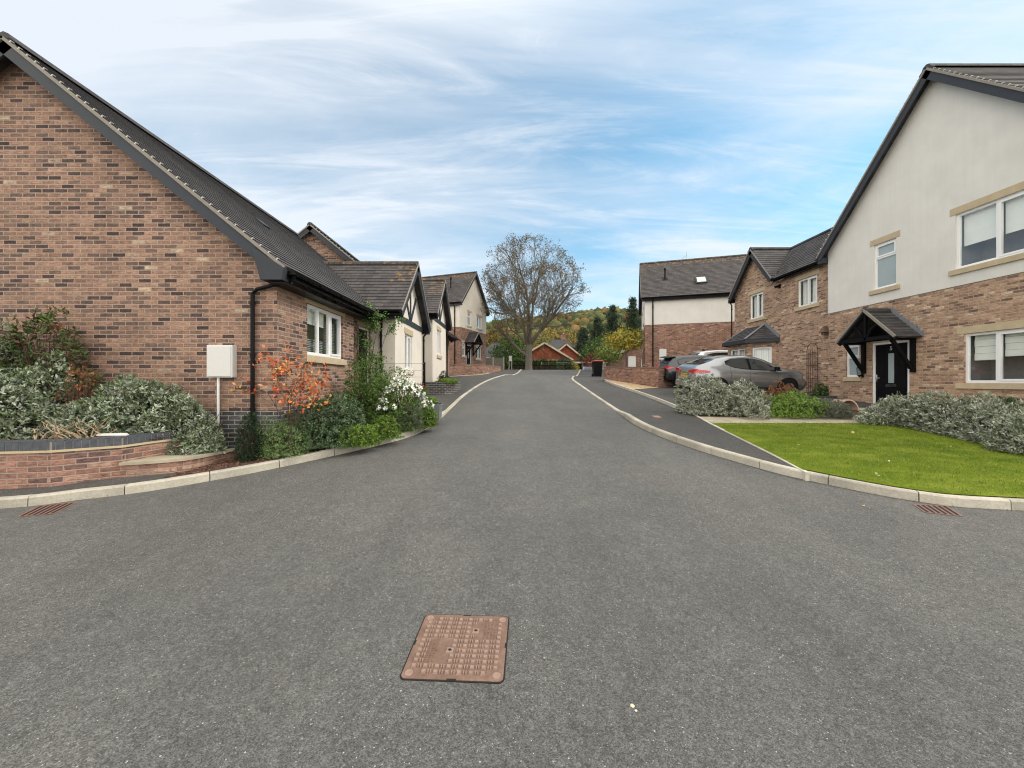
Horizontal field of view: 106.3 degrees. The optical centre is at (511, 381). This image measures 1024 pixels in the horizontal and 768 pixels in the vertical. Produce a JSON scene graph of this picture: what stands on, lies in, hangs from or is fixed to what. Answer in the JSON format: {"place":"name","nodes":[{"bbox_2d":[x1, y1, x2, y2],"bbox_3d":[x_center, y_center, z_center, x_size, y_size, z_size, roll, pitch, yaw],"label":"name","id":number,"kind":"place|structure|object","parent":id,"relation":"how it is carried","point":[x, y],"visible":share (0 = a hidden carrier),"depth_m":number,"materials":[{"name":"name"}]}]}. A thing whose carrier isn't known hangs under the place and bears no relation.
{"place":"outdoors","nodes":[
{"label":"outdoors","id":0,"kind":"place"},
{"bbox_2d":[0,472,180,496],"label":"pavement","id":1,"kind":"structure","parent":0,"point":[40,490],"depth_m":5.15,"materials":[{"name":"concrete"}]},
{"bbox_2d":[164,414,419,477],"bbox_3d":[-3.444,1.030,7.946,2.174,0.665,5.387,0,0,8],"label":"planting bed","id":2,"kind":"object","parent":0,"point":[235,465],"visible":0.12,"depth_m":6.10,"materials":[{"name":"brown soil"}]},
{"bbox_2d":[232,411,265,461],"bbox_3d":[-4.311,0.893,6.321,0.478,0.833,0.480,0,0,0],"label":"dwarf conifer","id":3,"kind":"object","parent":2,"relation":"on","point":[249,449],"visible":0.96,"depth_m":6.24,"materials":[{"name":"green plant"}]},
{"bbox_2d":[230,342,331,451],"bbox_3d":[-4.053,0.259,6.505,1.728,1.888,1.200,0,0,0],"label":"orange leaf shrub","id":4,"kind":"object","parent":2,"relation":"on","point":[310,389],"visible":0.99,"depth_m":6.53,"materials":[{"name":"orange plant"}]},
{"bbox_2d":[251,416,312,459],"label":"spiraea bush","id":5,"kind":"object","parent":2,"relation":"on","point":[277,446],"visible":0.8,"depth_m":6.45,"materials":[{"name":"green plant"}]},
{"bbox_2d":[276,391,370,450],"bbox_3d":[-3.635,0.697,7.404,1.746,1.054,1.741,0,0,0],"label":"spreading bush","id":6,"kind":"object","parent":2,"relation":"on","point":[321,425],"visible":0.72,"depth_m":7.05,"materials":[{"name":"green plant"}]},
{"bbox_2d":[336,424,382,448],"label":"euonymus bush","id":7,"kind":"object","parent":2,"relation":"on","point":[362,437],"visible":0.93,"depth_m":7.05,"materials":[{"name":"green plant"}]},
{"bbox_2d":[339,355,391,425],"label":"climbing rose bush","id":8,"kind":"object","parent":2,"relation":"on","point":[366,393],"visible":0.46,"depth_m":8.71,"materials":[{"name":"green plant"}]},
{"bbox_2d":[370,415,404,440],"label":"euonymus bush","id":9,"kind":"object","parent":2,"relation":"on","point":[387,431],"visible":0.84,"depth_m":7.63,"materials":[{"name":"green plant"}]},
{"bbox_2d":[367,364,433,431],"bbox_3d":[-2.485,0.365,8.615,1.468,1.525,1.370,0,0,0],"label":"white flowering bush","id":10,"kind":"object","parent":2,"relation":"on","point":[392,385],"visible":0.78,"depth_m":8.45,"materials":[{"name":"green plant"}]},
{"bbox_2d":[387,404,423,429],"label":"lavender bush","id":11,"kind":"object","parent":2,"relation":"on","point":[408,419],"visible":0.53,"depth_m":8.43,"materials":[{"name":"green plant"}]},
{"bbox_2d":[416,404,438,427],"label":"euonymus bush","id":12,"kind":"object","parent":2,"relation":"on","point":[434,414],"visible":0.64,"depth_m":8.84,"materials":[{"name":"green plant"}]},
{"bbox_2d":[426,370,518,410],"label":"pavement","id":13,"kind":"structure","parent":0,"point":[469,382],"depth_m":21.02,"materials":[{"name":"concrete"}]},
{"bbox_2d":[422,382,460,394],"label":"blue brick wall","id":14,"kind":"structure","parent":13,"relation":"on","point":[436,388],"depth_m":15.74,"materials":[{"name":"brick"}]},
{"bbox_2d":[486,357,503,369],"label":"board fence","id":15,"kind":"object","parent":13,"relation":"on","point":[495,361],"visible":0.36,"depth_m":40.48,"materials":[{"name":"wood"}]},
{"bbox_2d":[513,361,570,369],"bbox_3d":[2.950,-1.524,37.600,5.700,0.900,0.040,0,0,0],"label":"picket rail fence","id":16,"kind":"object","parent":13,"relation":"on","point":[539,365],"visible":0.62,"depth_m":37.59,"materials":[{"name":"brown wood"}]},
{"bbox_2d":[0,370,1023,767],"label":"road","id":17,"kind":"structure","parent":0,"point":[696,608],"depth_m":2.85,"materials":[{"name":"grey asphalt"}]},
{"bbox_2d":[17,502,76,516],"bbox_3d":[-5.616,1.547,4.640,0.362,0.043,0.368,0,0,-20],"label":"drain grate","id":18,"kind":"object","parent":17,"relation":"on","point":[47,509],"visible":1,"depth_m":4.65,"materials":[{"name":"orange metal"}]},
{"bbox_2d":[0,369,521,508],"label":"kerb","id":19,"kind":"structure","parent":17,"relation":"on","point":[65,496],"depth_m":5.42,"materials":[{"name":"concrete"}]},
{"bbox_2d":[423,403,443,420],"bbox_3d":[-2.035,0.781,9.770,0.510,0.420,0.430,0,0,0],"label":"metal planter","id":20,"kind":"object","parent":19,"relation":"on","point":[437,408],"visible":0.38,"depth_m":9.59,"materials":[{"name":"metal"}]},
{"bbox_2d":[400,614,508,683],"bbox_3d":[-0.339,1.722,2.506,0.616,0.037,0.591,0,2,3],"label":"manhole cover","id":21,"kind":"object","parent":17,"relation":"on","point":[460,648],"visible":1,"depth_m":2.44,"materials":[{"name":"metal"}]},
{"bbox_2d":[913,504,961,515],"bbox_3d":[5.139,1.549,4.655,0.386,0.034,0.331,0,0,18],"label":"drain grate","id":22,"kind":"object","parent":17,"relation":"on","point":[941,509],"visible":1,"depth_m":4.64,"materials":[{"name":"orange metal"}]},
{"bbox_2d":[0,0,1023,321],"label":"sky","id":23,"kind":"structure","parent":0,"point":[626,134],"materials":[{"name":"blue"}]},
{"bbox_2d":[209,380,1023,497],"bbox_3d":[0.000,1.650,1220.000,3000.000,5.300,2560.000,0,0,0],"label":"ground","id":24,"kind":"structure","parent":0,"point":[317,449],"depth_m":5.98,"materials":[{"name":"green plant"}]},
{"bbox_2d":[0,430,237,496],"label":"raised bed wall","id":25,"kind":"structure","parent":24,"relation":"on","point":[34,463],"depth_m":5.32,"materials":[{"name":"brown brick"}]},
{"bbox_2d":[160,393,226,454],"bbox_3d":[-5.243,0.705,6.323,1.000,1.044,0.763,0,0,0],"label":"silver shrub","id":26,"kind":"object","parent":25,"relation":"on","point":[204,434],"visible":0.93,"depth_m":6.20,"materials":[{"name":"green plant"}]},
{"label":"raised bed soil","id":27,"kind":"structure","parent":25,"relation":"in","visible":0},
{"bbox_2d":[0,317,22,399],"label":"silver shrub","id":28,"kind":"object","parent":27,"relation":"on","point":[6,350],"visible":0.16,"depth_m":6.29,"materials":[{"name":"green plant"}]},
{"bbox_2d":[0,349,81,438],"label":"silver shrub","id":29,"kind":"object","parent":27,"relation":"on","point":[29,374],"visible":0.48,"depth_m":5.90,"materials":[{"name":"green plant"}]},
{"bbox_2d":[0,304,109,429],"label":"photinia bush","id":30,"kind":"object","parent":27,"relation":"on","point":[21,344],"visible":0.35,"depth_m":6.28,"materials":[{"name":"green plant"}]},
{"bbox_2d":[53,363,95,410],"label":"dried flower clump","id":31,"kind":"object","parent":27,"relation":"on","point":[76,388],"visible":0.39,"depth_m":5.96,"materials":[{"name":"brown plant"}]},
{"bbox_2d":[0,434,167,439],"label":"raised bed mulch","id":32,"kind":"object","parent":27,"relation":"on","point":[48,437],"visible":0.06,"depth_m":5.59,"materials":[{"name":"brown soil"}]},
{"bbox_2d":[0,368,47,439],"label":"silver shrub","id":33,"kind":"object","parent":32,"relation":"on","point":[6,383],"visible":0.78,"depth_m":5.64,"materials":[{"name":"green plant"}]},
{"bbox_2d":[29,417,115,438],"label":"bare twigs","id":34,"kind":"object","parent":32,"relation":"on","point":[59,434],"visible":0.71,"depth_m":5.49,"materials":[{"name":"brown plant"}]},
{"bbox_2d":[35,393,139,438],"bbox_3d":[-6.496,0.548,5.920,1.534,0.786,0.748,0,0,0],"label":"silver shrub","id":35,"kind":"object","parent":27,"relation":"on","point":[70,413],"visible":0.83,"depth_m":5.73,"materials":[{"name":"green plant"}]},
{"bbox_2d":[90,372,183,434],"bbox_3d":[-6.032,0.398,6.163,1.493,1.098,0.971,0,0,0],"label":"silver shrub","id":36,"kind":"object","parent":27,"relation":"on","point":[136,388],"visible":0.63,"depth_m":6.00,"materials":[{"name":"green plant"}]},
{"bbox_2d":[125,377,195,432],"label":"silver shrub","id":37,"kind":"object","parent":27,"relation":"on","point":[162,387],"visible":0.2,"depth_m":6.25,"materials":[{"name":"green plant"}]},
{"bbox_2d":[0,31,430,463],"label":"bungalow","id":38,"kind":"object","parent":24,"relation":"on","point":[138,250],"visible":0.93,"depth_m":6.72,"materials":[{"name":"brown brick"}]},
{"bbox_2d":[305,298,346,365],"bbox_3d":[-4.457,-1.080,8.524,0.805,1.380,1.835,0,0,0],"label":"window","id":39,"kind":"structure","parent":38,"relation":"in","point":[323,327],"depth_m":8.73,"materials":[{"name":"white plastic"}]},
{"bbox_2d":[359,329,366,397],"bbox_3d":[-4.300,-0.480,11.000,0.040,2.000,0.680,0,0,0],"label":"door","id":40,"kind":"structure","parent":38,"relation":"in","point":[361,331],"depth_m":10.96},
{"bbox_2d":[354,300,407,384],"bbox_3d":[-3.791,-0.726,10.423,1.570,2.855,1.346,0,0,45],"label":"climbing plant","id":41,"kind":"object","parent":38,"relation":"attached to","point":[372,325],"visible":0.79,"depth_m":10.31,"materials":[{"name":"green plant"}]},
{"bbox_2d":[404,327,413,374],"bbox_3d":[-3.530,-1.005,13.005,0.170,1.530,1.130,0,0,0],"label":"window","id":42,"kind":"structure","parent":38,"relation":"in","point":[407,338],"depth_m":13.04,"materials":[{"name":"white plastic"}]},
{"bbox_2d":[298,222,460,381],"bbox_3d":[-8.253,-2.973,20.848,10.115,7.546,9.294,0,0,0],"label":"bungalow","id":43,"kind":"object","parent":24,"relation":"on","point":[328,248],"visible":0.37,"depth_m":17.34,"materials":[{"name":"white paint"}]},
{"bbox_2d":[437,325,441,358],"bbox_3d":[-3.530,-1.865,18.405,0.170,1.530,1.130,0,0,0],"label":"window","id":44,"kind":"structure","parent":43,"relation":"in","point":[438,333],"depth_m":18.48,"materials":[{"name":"white plastic"}]},
{"bbox_2d":[422,271,489,364],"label":"house","id":45,"kind":"structure","parent":24,"relation":"on","point":[466,301],"depth_m":34.74,"materials":[{"name":"white paint"}]},
{"bbox_2d":[449,364,500,375],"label":"garden wall","id":46,"kind":"structure","parent":24,"relation":"on","point":[464,369],"depth_m":26.73,"materials":[{"name":"red brick"}]},
{"bbox_2d":[486,342,509,368],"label":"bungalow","id":47,"kind":"object","parent":24,"relation":"on","point":[489,346],"visible":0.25,"depth_m":54.20,"materials":[{"name":"grey brick"}]},
{"bbox_2d":[486,325,535,355],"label":"autumn tree","id":48,"kind":"object","parent":24,"relation":"on","point":[491,336],"visible":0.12,"depth_m":92.14,"materials":[{"name":"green plant"}]},
{"bbox_2d":[476,232,591,369],"bbox_3d":[1.879,-7.383,36.069,10.170,12.983,10.736,0,0,-40],"label":"bare autumn tree","id":49,"kind":"object","parent":24,"relation":"on","point":[523,287],"visible":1,"depth_m":34.61,"materials":[{"name":"brown plant"}]},
{"bbox_2d":[513,357,559,369],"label":"garden hedge","id":50,"kind":"object","parent":24,"relation":"on","point":[537,367],"visible":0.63,"depth_m":38.44,"materials":[{"name":"green plant"}]},
{"bbox_2d":[520,332,552,348],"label":"autumn tree","id":51,"kind":"object","parent":24,"relation":"on","point":[545,339],"visible":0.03,"depth_m":107.62,"materials":[{"name":"yellow plant"}]},
{"bbox_2d":[532,342,572,368],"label":"bungalow","id":52,"kind":"object","parent":24,"relation":"on","point":[555,354],"visible":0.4,"depth_m":50.50,"materials":[{"name":"red brick"}]},
{"bbox_2d":[533,325,577,344],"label":"autumn tree","id":53,"kind":"object","parent":24,"relation":"on","point":[553,334],"visible":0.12,"depth_m":118.19,"materials":[{"name":"yellow plant"}]},
{"bbox_2d":[548,333,574,349],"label":"house","id":54,"kind":"structure","parent":24,"relation":"on","point":[558,344],"depth_m":76.54,"materials":[{"name":"grey brick"}]},
{"bbox_2d":[486,306,641,344],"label":"woodland","id":55,"kind":"object","parent":24,"relation":"on","point":[583,318],"visible":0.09,"depth_m":361.02,"materials":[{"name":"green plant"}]},
{"bbox_2d":[553,356,575,369],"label":"garden bush","id":56,"kind":"object","parent":24,"relation":"on","point":[564,367],"visible":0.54,"depth_m":40.64,"materials":[{"name":"green plant"}]},
{"bbox_2d":[558,343,581,359],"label":"bungalow","id":57,"kind":"object","parent":24,"relation":"on","point":[568,350],"visible":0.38,"depth_m":57.50,"materials":[{"name":"red brick"}]},
{"bbox_2d":[556,360,607,369],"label":"hedge","id":58,"kind":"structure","parent":24,"relation":"on","point":[578,364],"depth_m":47.47,"materials":[{"name":"green plant"}]},
{"bbox_2d":[571,327,594,357],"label":"conifer tree","id":59,"kind":"object","parent":24,"relation":"on","point":[582,337],"visible":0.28,"depth_m":59.47,"materials":[{"name":"green plant"}]},
{"bbox_2d":[589,317,607,342],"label":"conifer tree","id":60,"kind":"object","parent":24,"relation":"on","point":[598,329],"visible":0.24,"depth_m":63.60,"materials":[{"name":"green plant"}]},
{"bbox_2d":[592,343,623,365],"bbox_3d":[9.006,-2.279,36.038,2.884,2.864,3.386,0,0,0],"label":"yellow green tree","id":61,"kind":"object","parent":24,"relation":"on","point":[612,358],"visible":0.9,"depth_m":35.65,"materials":[{"name":"green plant"}]},
{"bbox_2d":[601,304,624,340],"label":"conifer tree","id":62,"kind":"object","parent":24,"relation":"on","point":[612,316],"visible":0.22,"depth_m":69.46,"materials":[{"name":"green plant"}]},
{"bbox_2d":[601,324,644,366],"bbox_3d":[8.668,-2.440,29.334,3.696,3.894,3.081,0,0,21],"label":"yellow tree","id":63,"kind":"object","parent":24,"relation":"on","point":[625,345],"visible":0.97,"depth_m":29.14,"materials":[{"name":"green plant"}]},
{"bbox_2d":[607,339,641,366],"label":"cottage","id":64,"kind":"structure","parent":24,"relation":"on","point":[634,358],"depth_m":41.00,"materials":[{"name":"red brick"}]},
{"bbox_2d":[621,296,641,342],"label":"conifer tree","id":65,"kind":"object","parent":24,"relation":"on","point":[634,321],"visible":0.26,"depth_m":65.62,"materials":[{"name":"green plant"}]},
{"bbox_2d":[604,379,809,480],"bbox_3d":[5.037,0.688,13.692,0.521,1.610,16.158,0,0,3],"label":"edging strip","id":66,"kind":"object","parent":24,"relation":"on","point":[805,475],"visible":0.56,"depth_m":9.35,"materials":[{"name":"concrete"}]},
{"bbox_2d":[638,252,781,366],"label":"house","id":67,"kind":"structure","parent":24,"relation":"on","point":[684,307],"depth_m":27.17,"materials":[{"name":"white brick"}]},
{"bbox_2d":[571,369,1023,510],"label":"kerb","id":68,"kind":"structure","parent":24,"relation":"on","point":[988,502],"depth_m":5.35,"materials":[{"name":"concrete"}]},
{"bbox_2d":[798,396,836,397],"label":"raised planter wall","id":69,"kind":"structure","parent":24,"relation":"on","point":[823,396],"depth_m":14.13,"materials":[{"name":"brick"}]},
{"label":"planter soil","id":70,"kind":"structure","parent":69,"relation":"in","visible":0},
{"bbox_2d":[807,343,817,392],"bbox_3d":[12.120,-0.462,15.500,0.023,2.203,0.586,0,0,0],"label":"garden trellis","id":71,"kind":"object","parent":70,"relation":"on","point":[810,354],"visible":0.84,"depth_m":15.54,"materials":[{"name":"brown metal"}]},
{"bbox_2d":[810,381,830,395],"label":"trailing plant","id":72,"kind":"object","parent":70,"relation":"on","point":[822,390],"visible":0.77,"depth_m":14.67,"materials":[{"name":"green plant"}]},
{"bbox_2d":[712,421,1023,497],"bbox_3d":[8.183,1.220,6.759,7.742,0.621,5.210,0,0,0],"label":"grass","id":73,"kind":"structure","parent":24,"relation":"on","point":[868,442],"depth_m":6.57,"materials":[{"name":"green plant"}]},
{"bbox_2d":[722,63,1023,406],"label":"house","id":74,"kind":"structure","parent":24,"relation":"on","point":[904,275],"depth_m":11.23,"materials":[{"name":"paint"}]},
{"bbox_2d":[747,286,764,322],"bbox_3d":[12.548,-3.797,19.177,0.805,1.588,1.314,0,0,0],"label":"window","id":75,"kind":"structure","parent":74,"relation":"in","point":[756,299],"depth_m":19.30,"materials":[{"name":"white plastic"}]},
{"bbox_2d":[753,347,771,362],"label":"window","id":76,"kind":"structure","parent":74,"relation":"in","point":[760,352],"depth_m":18.18,"materials":[{"name":"white plastic"}]},
{"bbox_2d":[794,268,819,311],"bbox_3d":[12.548,-3.745,15.879,0.805,1.490,1.327,0,0,0],"label":"window","id":77,"kind":"structure","parent":74,"relation":"in","point":[807,286],"depth_m":16.04,"materials":[{"name":"white plastic"}]},
{"bbox_2d":[843,345,860,380],"bbox_3d":[12.030,-0.655,13.533,0.170,1.290,0.687,0,0,0],"label":"window","id":78,"kind":"structure","parent":74,"relation":"in","point":[851,366],"depth_m":13.58,"materials":[{"name":"white plastic"}]},
{"bbox_2d":[869,230,899,295],"bbox_3d":[12.010,-3.775,12.349,0.170,1.810,0.993,0,0,0],"label":"window","id":79,"kind":"structure","parent":74,"relation":"in","point":[885,253],"depth_m":12.36,"materials":[{"name":"white plastic"}]},
{"bbox_2d":[876,342,907,401],"bbox_3d":[12.043,-0.183,12.191,0.075,2.025,1.044,0,0,0],"label":"door","id":80,"kind":"structure","parent":74,"relation":"in","point":[891,371],"depth_m":12.21,"materials":[{"name":"black wood"}]},
{"bbox_2d":[948,181,1023,275],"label":"window","id":81,"kind":"structure","parent":74,"relation":"in","point":[991,234],"depth_m":9.81,"materials":[{"name":"white plastic"}]},
{"bbox_2d":[955,320,1023,389],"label":"window","id":82,"kind":"structure","parent":74,"relation":"in","point":[994,359],"depth_m":9.76,"materials":[{"name":"white plastic"}]},
{"bbox_2d":[854,397,919,425],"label":"silver shrub","id":83,"kind":"object","parent":24,"relation":"on","point":[869,413],"visible":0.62,"depth_m":9.10,"materials":[{"name":"green plant"}]},
{"bbox_2d":[872,391,948,428],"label":"silver shrub","id":84,"kind":"object","parent":24,"relation":"on","point":[901,411],"visible":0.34,"depth_m":8.83,"materials":[{"name":"green plant"}]},
{"bbox_2d":[904,389,1002,436],"bbox_3d":[9.449,0.681,8.154,1.336,1.042,1.442,0,0,0],"label":"silver shrub","id":85,"kind":"object","parent":24,"relation":"on","point":[929,425],"visible":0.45,"depth_m":8.21,"materials":[{"name":"green plant"}]},
{"bbox_2d":[935,391,1023,443],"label":"silver shrub","id":86,"kind":"object","parent":24,"relation":"on","point":[979,421],"visible":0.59,"depth_m":7.53,"materials":[{"name":"green plant"}]},
{"bbox_2d":[979,405,1023,453],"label":"silver shrub","id":87,"kind":"object","parent":24,"relation":"on","point":[1013,442],"visible":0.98,"depth_m":6.82,"materials":[{"name":"green plant"}]},
{"bbox_2d":[982,394,1023,411],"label":"dark green shrub","id":88,"kind":"object","parent":24,"relation":"on","point":[1010,399],"visible":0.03,"depth_m":8.81,"materials":[{"name":"green plant"}]},
{"bbox_2d":[573,370,794,467],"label":"pavement","id":89,"kind":"structure","parent":0,"point":[671,420],"depth_m":9.96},
{"bbox_2d":[591,360,602,376],"bbox_3d":[5.551,-0.839,25.069,0.634,1.050,0.785,0,0,0],"label":"wheelie bin","id":90,"kind":"object","parent":89,"relation":"on","point":[596,367],"visible":1,"depth_m":24.75,"materials":[{"name":"black plastic"}]},
{"bbox_2d":[634,387,871,406],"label":"driveway","id":91,"kind":"structure","parent":0,"point":[665,393],"depth_m":15.20,"materials":[{"name":"grey asphalt"}]},
{"bbox_2d":[606,379,659,388],"bbox_3d":[6.309,0.090,19.800,2.181,0.522,5.800,0,0,0],"label":"gravel strip","id":92,"kind":"object","parent":91,"relation":"on","point":[632,385],"visible":0.5,"depth_m":18.61,"materials":[{"name":"beige gravel"}]},
{"bbox_2d":[603,366,674,387],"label":"garden wall","id":93,"kind":"structure","parent":91,"relation":"on","point":[651,376],"depth_m":19.09,"materials":[{"name":"red brick"}]},
{"bbox_2d":[656,355,710,387],"bbox_3d":[9.078,-0.513,18.284,4.082,1.498,1.950,0,5,1],"label":"parked car","id":94,"kind":"object","parent":91,"relation":"on","point":[669,364],"visible":0.28,"depth_m":17.65,"materials":[{"name":"grey paint"}]},
{"bbox_2d":[689,349,727,355],"bbox_3d":[12.521,-1.018,22.522,4.459,1.746,2.081,0,5,0],"label":"parked car","id":95,"kind":"object","parent":91,"relation":"on","point":[713,352],"visible":0.1,"depth_m":21.79,"materials":[{"name":"white metal"}]},
{"bbox_2d":[675,355,806,393],"bbox_3d":[8.893,-0.252,15.079,4.419,1.553,2.019,0,5,-2],"label":"parked car","id":96,"kind":"object","parent":91,"relation":"on","point":[758,372],"visible":0.74,"depth_m":14.25,"materials":[{"name":"silver metal"}]},
{"bbox_2d":[682,405,861,416],"bbox_3d":[7.592,0.845,11.225,5.216,0.194,2.150,0,0,0],"label":"planting bed","id":97,"kind":"object","parent":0,"point":[854,412],"visible":0.08,"depth_m":10.38,"materials":[{"name":"brown soil"}]},
{"bbox_2d":[674,372,751,415],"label":"silver shrub","id":98,"kind":"object","parent":97,"relation":"on","point":[702,400],"visible":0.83,"depth_m":10.47,"materials":[{"name":"green plant"}]},
{"bbox_2d":[714,377,772,418],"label":"silver shrub","id":99,"kind":"object","parent":97,"relation":"on","point":[754,407],"visible":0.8,"depth_m":10.10,"materials":[{"name":"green plant"}]},
{"bbox_2d":[762,381,794,402],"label":"heather plant","id":100,"kind":"object","parent":97,"relation":"on","point":[773,393],"visible":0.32,"depth_m":12.12,"materials":[{"name":"red plant"}]},
{"bbox_2d":[763,388,829,418],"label":"green mound plant","id":101,"kind":"object","parent":97,"relation":"on","point":[784,407],"visible":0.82,"depth_m":9.90,"materials":[{"name":"green plant"}]},
{"bbox_2d":[800,398,843,417],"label":"lavender bush","id":102,"kind":"object","parent":97,"relation":"on","point":[816,409],"visible":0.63,"depth_m":9.86,"materials":[{"name":"green plant"}]},
{"bbox_2d":[827,399,853,418],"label":"lavender bush","id":103,"kind":"object","parent":97,"relation":"on","point":[846,413],"visible":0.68,"depth_m":9.81,"materials":[{"name":"green plant"}]},
{"bbox_2d":[698,417,867,422],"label":"path","id":104,"kind":"structure","parent":0,"point":[769,419],"depth_m":9.63,"materials":[{"name":"white concrete"}]},
{"bbox_2d":[832,399,858,410],"bbox_3d":[9.690,0.679,11.305,0.659,0.328,0.490,0,0,0],"label":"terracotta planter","id":105,"kind":"object","parent":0,"point":[853,405],"visible":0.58,"depth_m":11.13,"materials":[{"name":"ceramic"}]},
{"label":"verge","id":106,"kind":"structure","parent":0,"visible":0},
{"bbox_2d":[487,332,525,369],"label":"green tree","id":107,"kind":"object","parent":106,"relation":"on","point":[507,351],"visible":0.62,"depth_m":43.26,"materials":[{"name":"green plant"}]},
{"bbox_2d":[577,336,610,361],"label":"green tree","id":108,"kind":"object","parent":106,"relation":"on","point":[589,345],"visible":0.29,"depth_m":49.33,"materials":[{"name":"green plant"}]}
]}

